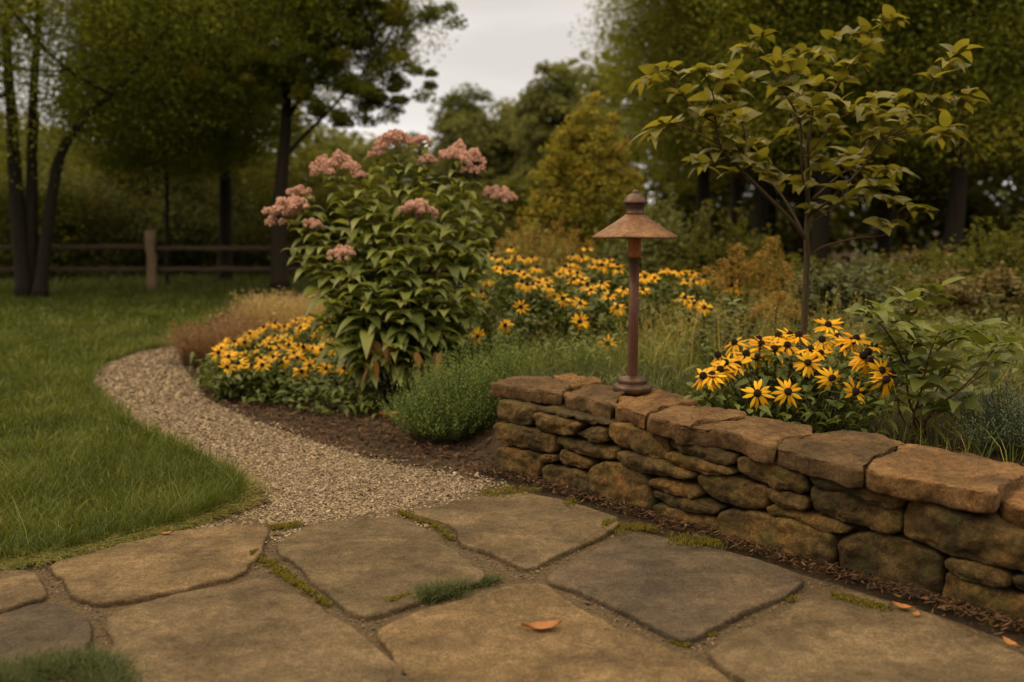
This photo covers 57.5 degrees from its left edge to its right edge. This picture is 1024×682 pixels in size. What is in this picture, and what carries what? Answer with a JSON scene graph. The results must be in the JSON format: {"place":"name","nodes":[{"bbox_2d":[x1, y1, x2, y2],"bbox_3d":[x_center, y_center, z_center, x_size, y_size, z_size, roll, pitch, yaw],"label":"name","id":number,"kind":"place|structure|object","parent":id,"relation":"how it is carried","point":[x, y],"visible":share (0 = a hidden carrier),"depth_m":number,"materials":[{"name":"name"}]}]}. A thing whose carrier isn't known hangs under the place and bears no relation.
{"place":"outdoors","nodes":[
{"label":"outdoors","id":0,"kind":"place"},
{"bbox_2d":[0,252,375,572],"bbox_3d":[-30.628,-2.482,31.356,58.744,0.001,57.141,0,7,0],"label":"lawn","id":1,"kind":"structure","parent":0,"point":[94,368],"depth_m":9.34,"materials":[{"name":"plant"}]},
{"bbox_2d":[0,152,122,279],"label":"woodland shrub","id":2,"kind":"object","parent":1,"relation":"on","point":[3,221],"visible":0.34,"depth_m":22.67,"materials":[{"name":"green plant"}]},
{"bbox_2d":[0,136,171,279],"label":"woodland shrub","id":3,"kind":"object","parent":1,"relation":"on","point":[106,255],"visible":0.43,"depth_m":23.41,"materials":[{"name":"green plant"}]},
{"bbox_2d":[63,130,217,274],"bbox_3d":[-10.278,-3.657,25.620,4.720,4.515,4.552,0,7,0],"label":"woodland shrub","id":4,"kind":"object","parent":1,"relation":"on","point":[133,193],"visible":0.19,"depth_m":25.20,"materials":[{"name":"green plant"}]},
{"bbox_2d":[38,1,275,273],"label":"broadleaf tree","id":5,"kind":"object","parent":1,"relation":"on","point":[210,177],"depth_m":25.54,"materials":[{"name":"green plant"}]},
{"bbox_2d":[0,0,319,297],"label":"multi stem tree","id":6,"kind":"object","parent":1,"relation":"on","point":[31,260],"visible":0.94,"depth_m":16.72,"materials":[{"name":"green plant"}]},
{"bbox_2d":[41,0,300,286],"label":"broadleaf tree","id":7,"kind":"object","parent":1,"relation":"on","point":[129,160],"visible":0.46,"depth_m":19.71,"materials":[{"name":"green plant"}]},
{"bbox_2d":[90,167,267,275],"bbox_3d":[-8.735,-3.086,24.781,4.686,3.717,3.871,0,7,0],"label":"woodland shrub","id":8,"kind":"object","parent":1,"relation":"on","point":[186,205],"visible":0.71,"depth_m":24.39,"materials":[{"name":"green plant"}]},
{"bbox_2d":[48,0,398,281],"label":"broadleaf tree","id":9,"kind":"object","parent":1,"relation":"on","point":[225,229],"visible":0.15,"depth_m":21.23,"materials":[{"name":"green plant"}]},
{"bbox_2d":[164,153,317,273],"bbox_3d":[-7.147,-3.497,26.714,4.762,3.942,4.460,4,8,30],"label":"woodland shrub","id":10,"kind":"object","parent":1,"relation":"on","point":[260,192],"visible":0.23,"depth_m":26.35,"materials":[{"name":"green plant"}]},
{"bbox_2d":[62,0,468,289],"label":"broadleaf tree","id":11,"kind":"object","parent":1,"relation":"on","point":[324,51],"visible":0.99,"depth_m":16.55,"materials":[{"name":"green plant"}]},
{"bbox_2d":[232,169,397,276],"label":"woodland shrub","id":12,"kind":"object","parent":1,"relation":"on","point":[316,195],"visible":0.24,"depth_m":24.16,"materials":[{"name":"green plant"}]},
{"bbox_2d":[287,160,436,266],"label":"woodland shrub","id":13,"kind":"object","parent":1,"relation":"on","point":[382,198],"visible":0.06,"depth_m":25.20,"materials":[{"name":"green plant"}]},
{"bbox_2d":[345,131,442,199],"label":"broadleaf tree","id":14,"kind":"object","parent":1,"relation":"on","point":[402,160],"visible":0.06,"depth_m":48.28,"materials":[{"name":"green plant"}]},
{"bbox_2d":[91,336,524,544],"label":"gravel path","id":15,"kind":"structure","parent":0,"point":[293,464],"depth_m":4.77,"materials":[{"name":"beige gravel"}]},
{"bbox_2d":[0,0,1014,214],"label":"sky","id":16,"kind":"structure","parent":0,"point":[501,45],"materials":[{"name":"white"}]},
{"bbox_2d":[178,214,1023,646],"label":"ground","id":17,"kind":"structure","parent":0,"point":[494,444],"depth_m":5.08,"materials":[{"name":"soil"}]},
{"bbox_2d":[144,312,281,366],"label":"ornamental grass","id":18,"kind":"object","parent":17,"relation":"on","point":[199,346],"depth_m":8.58,"materials":[{"name":"brown plant"}]},
{"bbox_2d":[0,271,453,295],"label":"rough grass","id":19,"kind":"structure","parent":17,"relation":"on","point":[235,284],"depth_m":19.93,"materials":[{"name":"green plant"}]},
{"bbox_2d":[191,342,280,402],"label":"coneflower plant","id":20,"kind":"object","parent":17,"relation":"on","point":[228,371],"visible":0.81,"depth_m":7.02,"materials":[{"name":"yellow plant"}]},
{"bbox_2d":[176,303,314,348],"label":"ornamental grass","id":21,"kind":"object","parent":17,"relation":"on","point":[232,320],"depth_m":8.71,"materials":[{"name":"brown plant"}]},
{"bbox_2d":[190,321,303,379],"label":"coneflower plant","id":22,"kind":"object","parent":17,"relation":"on","point":[237,345],"visible":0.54,"depth_m":7.74,"materials":[{"name":"yellow plant"}]},
{"bbox_2d":[221,286,334,340],"bbox_3d":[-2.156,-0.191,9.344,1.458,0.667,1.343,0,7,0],"label":"ornamental grass","id":23,"kind":"object","parent":17,"relation":"on","point":[317,309],"depth_m":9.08,"materials":[{"name":"beige plant"}]},
{"bbox_2d":[0,230,556,293],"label":"rail fence","id":24,"kind":"object","parent":17,"relation":"on","point":[151,268],"visible":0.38,"depth_m":18.23,"materials":[{"name":"brown wood"}]},
{"bbox_2d":[241,350,325,401],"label":"coneflower plant","id":25,"kind":"object","parent":17,"relation":"on","point":[270,372],"visible":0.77,"depth_m":6.98,"materials":[{"name":"yellow plant"}]},
{"bbox_2d":[188,357,418,418],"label":"bed edge foliage","id":26,"kind":"object","parent":17,"relation":"on","point":[342,392],"visible":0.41,"depth_m":6.62,"materials":[{"name":"green plant"}]},
{"bbox_2d":[274,316,334,358],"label":"coneflower plant","id":27,"kind":"object","parent":17,"relation":"on","point":[307,334],"visible":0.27,"depth_m":8.08,"materials":[{"name":"yellow plant"}]},
{"bbox_2d":[266,339,355,394],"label":"coneflower plant","id":28,"kind":"object","parent":17,"relation":"on","point":[308,362],"visible":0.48,"depth_m":7.23,"materials":[{"name":"yellow plant"}]},
{"bbox_2d":[261,128,517,408],"bbox_3d":[-0.915,-0.543,6.633,1.770,1.975,1.178,1,7,10],"label":"joe pye weed","id":29,"kind":"object","parent":17,"relation":"on","point":[383,325],"visible":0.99,"depth_m":6.61,"materials":[{"name":"green plant"}]},
{"bbox_2d":[356,180,513,266],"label":"woodland shrub","id":30,"kind":"object","parent":17,"relation":"on","point":[439,221],"visible":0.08,"depth_m":25.37,"materials":[{"name":"green plant"}]},
{"bbox_2d":[375,345,506,443],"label":"feathery shrub","id":31,"kind":"object","parent":17,"relation":"on","point":[465,411],"visible":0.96,"depth_m":5.50,"materials":[{"name":"green plant"}]},
{"bbox_2d":[413,81,533,202],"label":"broadleaf tree","id":32,"kind":"object","parent":17,"relation":"on","point":[484,134],"visible":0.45,"depth_m":42.05,"materials":[{"name":"green plant"}]},
{"bbox_2d":[423,192,534,300],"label":"woodland shrub","id":33,"kind":"object","parent":17,"relation":"on","point":[501,232],"visible":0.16,"depth_m":16.72,"materials":[{"name":"green plant"}]},
{"bbox_2d":[449,299,546,380],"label":"coneflower plant","id":34,"kind":"object","parent":17,"relation":"on","point":[506,329],"visible":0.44,"depth_m":6.67,"materials":[{"name":"yellow plant"}]},
{"bbox_2d":[463,97,533,184],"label":"broadleaf tree","id":35,"kind":"object","parent":17,"relation":"on","point":[504,116],"visible":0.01,"depth_m":45.18,"materials":[{"name":"green plant"}]},
{"bbox_2d":[446,322,551,410],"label":"feathery shrub","id":36,"kind":"object","parent":17,"relation":"on","point":[499,362],"visible":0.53,"depth_m":5.79,"materials":[{"name":"green plant"}]},
{"bbox_2d":[0,87,1023,266],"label":"undergrowth","id":37,"kind":"object","parent":17,"relation":"on","point":[986,206],"visible":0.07,"depth_m":32.05,"materials":[{"name":"green plant"}]},
{"bbox_2d":[0,485,1023,681],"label":"patio base","id":38,"kind":"object","parent":17,"relation":"on","point":[611,617],"visible":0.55,"depth_m":3.20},
{"bbox_2d":[0,570,47,613],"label":"flagstone","id":39,"kind":"object","parent":38,"relation":"on","point":[19,589],"visible":0.95,"depth_m":3.18,"materials":[{"name":"beige stone"}]},
{"bbox_2d":[0,602,92,681],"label":"flagstone","id":40,"kind":"object","parent":38,"relation":"on","point":[33,626],"visible":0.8,"depth_m":2.86,"materials":[{"name":"stone"}]},
{"bbox_2d":[0,638,160,681],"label":"grass tuft","id":41,"kind":"object","parent":40,"relation":"on","point":[93,666],"visible":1,"depth_m":2.60,"materials":[{"name":"green plant"}]},
{"bbox_2d":[50,524,268,607],"bbox_3d":[-1.250,0.835,3.512,0.831,0.058,0.630,-6,9,-39],"label":"flagstone","id":42,"kind":"object","parent":38,"relation":"on","point":[173,563],"visible":0.97,"depth_m":3.42,"materials":[{"name":"beige stone"}]},
{"bbox_2d":[106,579,403,681],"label":"flagstone","id":43,"kind":"object","parent":38,"relation":"on","point":[258,630],"visible":0.98,"depth_m":2.80,"materials":[{"name":"beige stone"}]},
{"bbox_2d":[277,517,485,620],"bbox_3d":[-0.499,0.834,3.530,0.620,0.059,0.988,-4,8,-33],"label":"flagstone","id":44,"kind":"object","parent":38,"relation":"on","point":[360,568],"visible":0.98,"depth_m":3.45,"materials":[{"name":"beige stone"}]},
{"bbox_2d":[402,575,476,606],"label":"grass tuft","id":45,"kind":"object","parent":44,"relation":"on","point":[438,594],"visible":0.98,"depth_m":3.17,"materials":[{"name":"green plant"}]},
{"bbox_2d":[390,676,417,681],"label":"flagstone","id":46,"kind":"object","parent":38,"relation":"on","point":[403,679],"visible":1,"depth_m":2.55,"materials":[{"name":"brown stone"}]},
{"bbox_2d":[461,571,503,590],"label":"grass tuft","id":47,"kind":"object","parent":38,"relation":"on","point":[488,580],"visible":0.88,"depth_m":3.29,"materials":[{"name":"green plant"}]},
{"bbox_2d":[126,484,893,646],"bbox_3d":[-0.156,0.836,3.308,2.111,0.032,2.031,-4,8,-33],"label":"moss","id":48,"kind":"object","parent":38,"relation":"on","point":[300,584],"visible":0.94,"depth_m":3.67,"materials":[{"name":"green plant"}]},
{"bbox_2d":[414,493,618,572],"bbox_3d":[0.034,0.785,3.947,0.724,0.058,0.851,-6,9,-42],"label":"flagstone","id":49,"kind":"object","parent":38,"relation":"on","point":[521,532],"visible":0.96,"depth_m":3.88,"materials":[{"name":"beige stone"}]},
{"bbox_2d":[22,487,1020,658],"bbox_3d":[-0.295,0.850,3.346,4.216,0.022,2.456,0,7,0],"label":"joint grit","id":50,"kind":"object","parent":38,"relation":"on","point":[384,619],"visible":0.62,"depth_m":3.30,"materials":[{"name":"brown gravel"}]},
{"bbox_2d":[377,583,728,681],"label":"flagstone","id":51,"kind":"object","parent":38,"relation":"on","point":[485,637],"visible":0.99,"depth_m":2.75,"materials":[{"name":"beige stone"}]},
{"bbox_2d":[521,619,561,628],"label":"fallen leaf","id":52,"kind":"object","parent":51,"relation":"on","point":[544,625],"visible":1,"depth_m":2.87,"materials":[{"name":"orange plant"}]},
{"bbox_2d":[547,536,802,643],"bbox_3d":[0.554,0.859,3.329,0.772,0.059,0.764,-6,9,-41],"label":"flagstone","id":53,"kind":"object","parent":38,"relation":"on","point":[662,587],"visible":1,"depth_m":3.25,"materials":[{"name":"grey stone"}]},
{"bbox_2d":[709,590,1023,681],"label":"flagstone","id":54,"kind":"object","parent":38,"relation":"on","point":[825,637],"visible":0.98,"depth_m":2.73,"materials":[{"name":"beige stone"}]},
{"bbox_2d":[0,21,1023,250],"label":"woods","id":55,"kind":"object","parent":17,"relation":"on","point":[360,140],"visible":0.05,"depth_m":56.43,"materials":[{"name":"green plant"}]},
{"bbox_2d":[458,263,577,367],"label":"coneflower plant","id":56,"kind":"object","parent":17,"relation":"on","point":[545,301],"visible":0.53,"depth_m":7.47,"materials":[{"name":"yellow plant"}]},
{"bbox_2d":[469,218,589,298],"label":"woodland shrub","id":57,"kind":"object","parent":17,"relation":"on","point":[532,253],"visible":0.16,"depth_m":12.73,"materials":[{"name":"green plant"}]},
{"bbox_2d":[472,246,610,341],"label":"coneflower plant","id":58,"kind":"object","parent":17,"relation":"on","point":[512,263],"visible":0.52,"depth_m":8.55,"materials":[{"name":"yellow plant"}]},
{"bbox_2d":[491,216,597,286],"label":"plume plant","id":59,"kind":"object","parent":17,"relation":"on","point":[534,246],"visible":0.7,"depth_m":9.82,"materials":[{"name":"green plant"}]},
{"bbox_2d":[505,59,603,197],"bbox_3d":[1.919,-7.543,39.321,4.456,8.528,4.466,0,7,0],"label":"broadleaf tree","id":60,"kind":"object","parent":17,"relation":"on","point":[539,104],"visible":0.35,"depth_m":38.27,"materials":[{"name":"green plant"}]},
{"bbox_2d":[558,205,565,328],"bbox_3d":[0.408,-0.409,7.607,0.065,1.387,0.059,0,7,0],"label":"dried spike","id":61,"kind":"object","parent":17,"relation":"on","point":[562,250],"visible":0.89,"depth_m":7.57,"materials":[{"name":"brown plant"}]},
{"bbox_2d":[503,326,622,371],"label":"feathery shrub","id":62,"kind":"object","parent":17,"relation":"on","point":[559,357],"visible":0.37,"depth_m":6.00,"materials":[{"name":"green plant"}]},
{"bbox_2d":[566,235,574,325],"bbox_3d":[0.451,-0.291,7.216,0.077,1.133,0.048,3,7,20],"label":"dried spike","id":63,"kind":"object","parent":17,"relation":"on","point":[569,260],"visible":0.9,"depth_m":7.18,"materials":[{"name":"brown plant"}]},
{"bbox_2d":[515,91,652,277],"bbox_3d":[1.044,-1.978,13.832,1.981,3.377,1.973,6,9,40],"label":"yellow tree","id":64,"kind":"object","parent":17,"relation":"on","point":[567,175],"visible":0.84,"depth_m":13.62,"materials":[{"name":"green plant"}]},
{"bbox_2d":[539,285,642,369],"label":"coneflower plant","id":65,"kind":"object","parent":17,"relation":"on","point":[580,318],"visible":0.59,"depth_m":7.05,"materials":[{"name":"yellow plant"}]},
{"bbox_2d":[585,257,628,325],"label":"coneflower plant","id":66,"kind":"object","parent":17,"relation":"on","point":[608,259],"visible":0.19,"depth_m":8.53,"materials":[{"name":"yellow plant"}]},
{"bbox_2d":[537,259,678,362],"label":"coneflower plant","id":67,"kind":"object","parent":17,"relation":"on","point":[592,279],"visible":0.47,"depth_m":7.85,"materials":[{"name":"yellow plant"}]},
{"bbox_2d":[482,353,754,409],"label":"wall top grass","id":68,"kind":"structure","parent":17,"relation":"on","point":[667,378],"depth_m":5.39,"materials":[{"name":"green plant"}]},
{"bbox_2d":[556,184,693,280],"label":"woodland shrub","id":69,"kind":"object","parent":17,"relation":"on","point":[617,218],"visible":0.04,"depth_m":14.68,"materials":[{"name":"green plant"}]},
{"bbox_2d":[584,183,724,318],"bbox_3d":[2.034,-1.171,12.926,2.184,2.038,1.826,0,7,0],"label":"woodland shrub","id":70,"kind":"object","parent":17,"relation":"on","point":[614,250],"visible":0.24,"depth_m":12.73,"materials":[{"name":"green plant"}]},
{"bbox_2d":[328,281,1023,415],"bbox_3d":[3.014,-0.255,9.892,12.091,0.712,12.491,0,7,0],"label":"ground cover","id":71,"kind":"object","parent":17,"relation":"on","point":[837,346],"visible":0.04,"depth_m":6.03,"materials":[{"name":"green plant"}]},
{"bbox_2d":[568,0,797,238],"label":"broadleaf tree","id":72,"kind":"object","parent":17,"relation":"on","point":[703,185],"visible":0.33,"depth_m":20.07,"materials":[{"name":"green plant"}]},
{"bbox_2d":[649,268,725,358],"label":"coneflower plant","id":73,"kind":"object","parent":17,"relation":"on","point":[680,289],"visible":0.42,"depth_m":7.78,"materials":[{"name":"yellow plant"}]},
{"bbox_2d":[669,531,732,554],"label":"grass tuft","id":74,"kind":"object","parent":17,"relation":"on","point":[701,535],"visible":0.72,"depth_m":3.69,"materials":[{"name":"green plant"}]},
{"bbox_2d":[383,303,1023,462],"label":"meadow grass","id":75,"kind":"structure","parent":17,"relation":"on","point":[1017,351],"depth_m":5.70,"materials":[{"name":"green plant"}]},
{"bbox_2d":[627,199,786,317],"bbox_3d":[2.711,-0.955,12.497,2.319,1.887,2.042,0,7,0],"label":"woodland shrub","id":76,"kind":"object","parent":17,"relation":"on","point":[705,253],"visible":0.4,"depth_m":12.31,"materials":[{"name":"green plant"}]},
{"bbox_2d":[665,283,762,356],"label":"coneflower plant","id":77,"kind":"object","parent":17,"relation":"on","point":[736,289],"visible":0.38,"depth_m":7.02,"materials":[{"name":"yellow plant"}]},
{"bbox_2d":[670,264,767,313],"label":"plume plant","id":78,"kind":"object","parent":17,"relation":"on","point":[711,278],"visible":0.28,"depth_m":7.98,"materials":[{"name":"plant"}]},
{"bbox_2d":[680,298,761,364],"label":"milkweed plant","id":79,"kind":"object","parent":17,"relation":"on","point":[729,325],"visible":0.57,"depth_m":6.13,"materials":[{"name":"green plant"}]},
{"bbox_2d":[602,0,852,247],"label":"broadleaf tree","id":80,"kind":"object","parent":17,"relation":"on","point":[736,190],"visible":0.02,"depth_m":23.64,"materials":[{"name":"green plant"}]},
{"bbox_2d":[635,82,874,261],"bbox_3d":[7.956,-7.144,29.392,8.018,10.017,7.492,0,7,0],"label":"broadleaf tree","id":81,"kind":"object","parent":17,"relation":"on","point":[772,214],"visible":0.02,"depth_m":29.12,"materials":[{"name":"green plant"}]},
{"bbox_2d":[490,373,1023,632],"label":"stone wall","id":82,"kind":"structure","parent":17,"relation":"on","point":[941,521],"depth_m":3.59,"materials":[{"name":"stone"}]},
{"bbox_2d":[592,189,677,394],"bbox_3d":[0.599,-0.241,4.591,0.417,0.997,0.417,0,7,0],"label":"garden lamp","id":83,"kind":"object","parent":82,"relation":"on","point":[634,224],"visible":1,"depth_m":4.54,"materials":[{"name":"brown metal"}]},
{"bbox_2d":[711,235,802,349],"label":"plume plant","id":84,"kind":"object","parent":17,"relation":"on","point":[725,264],"visible":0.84,"depth_m":7.27,"materials":[{"name":"orange plant"}]},
{"bbox_2d":[614,0,907,254],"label":"broadleaf tree","id":85,"kind":"object","parent":17,"relation":"on","point":[759,212],"visible":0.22,"depth_m":18.09,"materials":[{"name":"green plant"}]},
{"bbox_2d":[732,289,814,346],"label":"plume plant","id":86,"kind":"object","parent":17,"relation":"on","point":[778,298],"visible":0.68,"depth_m":6.62,"materials":[{"name":"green plant"}]},
{"bbox_2d":[720,249,862,316],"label":"woodland shrub","id":87,"kind":"object","parent":17,"relation":"on","point":[798,260],"visible":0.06,"depth_m":11.33,"materials":[{"name":"green plant"}]},
{"bbox_2d":[641,21,942,270],"bbox_3d":[8.813,-8.667,27.970,10.846,13.378,9.563,0,7,0],"label":"broadleaf tree","id":88,"kind":"object","parent":17,"relation":"on","point":[800,243],"visible":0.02,"depth_m":28.22,"materials":[{"name":"green plant"}]},
{"bbox_2d":[675,317,923,434],"bbox_3d":[1.315,0.205,4.405,1.083,0.561,0.882,0,7,0],"label":"coneflower plant","id":89,"kind":"object","parent":17,"relation":"on","point":[822,382],"visible":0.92,"depth_m":4.39,"materials":[{"name":"yellow plant"}]},
{"bbox_2d":[627,4,991,384],"bbox_3d":[1.538,-0.789,5.270,1.894,2.216,1.226,0,7,0],"label":"sapling tree","id":90,"kind":"object","parent":17,"relation":"on","point":[827,120],"visible":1,"depth_m":5.06,"materials":[{"name":"green plant"}]},
{"bbox_2d":[657,0,992,273],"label":"broadleaf tree","id":91,"kind":"object","parent":17,"relation":"on","point":[820,232],"visible":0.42,"depth_m":16.08,"materials":[{"name":"green plant"}]},
{"bbox_2d":[764,257,916,347],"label":"woodland shrub","id":92,"kind":"object","parent":17,"relation":"on","point":[859,280],"visible":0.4,"depth_m":7.10,"materials":[{"name":"green plant"}]},
{"bbox_2d":[775,243,931,308],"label":"woodland shrub","id":93,"kind":"object","parent":17,"relation":"on","point":[877,271],"visible":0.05,"depth_m":9.45,"materials":[{"name":"green plant"}]},
{"bbox_2d":[731,0,1023,269],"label":"broadleaf tree","id":94,"kind":"object","parent":17,"relation":"on","point":[885,241],"depth_m":19.66,"materials":[{"name":"green plant"}]},
{"bbox_2d":[817,245,953,278],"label":"woodland shrub","id":95,"kind":"object","parent":17,"relation":"on","point":[912,256],"visible":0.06,"depth_m":11.34,"materials":[{"name":"green plant"}]},
{"bbox_2d":[775,0,1023,260],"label":"broadleaf tree","id":96,"kind":"object","parent":17,"relation":"on","point":[956,196],"visible":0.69,"depth_m":15.20,"materials":[{"name":"green plant"}]},
{"bbox_2d":[841,255,987,329],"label":"woodland shrub","id":97,"kind":"object","parent":17,"relation":"on","point":[903,281],"visible":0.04,"depth_m":8.47,"materials":[{"name":"green plant"}]},
{"bbox_2d":[839,0,1023,251],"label":"broadleaf tree","id":98,"kind":"object","parent":17,"relation":"on","point":[986,168],"visible":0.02,"depth_m":26.79,"materials":[{"name":"green plant"}]},
{"bbox_2d":[842,277,1023,437],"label":"leafy shrub","id":99,"kind":"object","parent":17,"relation":"on","point":[880,320],"visible":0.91,"depth_m":4.20,"materials":[{"name":"green plant"}]},
{"bbox_2d":[864,0,1023,239],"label":"broadleaf tree","id":100,"kind":"object","parent":17,"relation":"on","point":[999,103],"visible":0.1,"depth_m":17.09,"materials":[{"name":"green plant"}]},
{"bbox_2d":[885,229,1018,278],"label":"woodland shrub","id":101,"kind":"object","parent":17,"relation":"on","point":[931,252],"visible":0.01,"depth_m":11.03,"materials":[{"name":"green plant"}]},
{"bbox_2d":[889,253,1023,337],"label":"woodland shrub","id":102,"kind":"object","parent":17,"relation":"on","point":[1002,293],"visible":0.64,"depth_m":7.82,"materials":[{"name":"green plant"}]},
{"bbox_2d":[913,211,1023,286],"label":"woodland shrub","id":103,"kind":"object","parent":17,"relation":"on","point":[1014,259],"visible":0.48,"depth_m":9.95,"materials":[{"name":"green plant"}]},
{"bbox_2d":[937,361,1023,459],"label":"blue conifer","id":104,"kind":"object","parent":17,"relation":"on","point":[1016,414],"visible":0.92,"depth_m":4.06,"materials":[{"name":"plant"}]},
{"bbox_2d":[420,278,978,400],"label":"straw grass","id":105,"kind":"structure","parent":0,"point":[681,324],"depth_m":6.18,"materials":[{"name":"green plant"}]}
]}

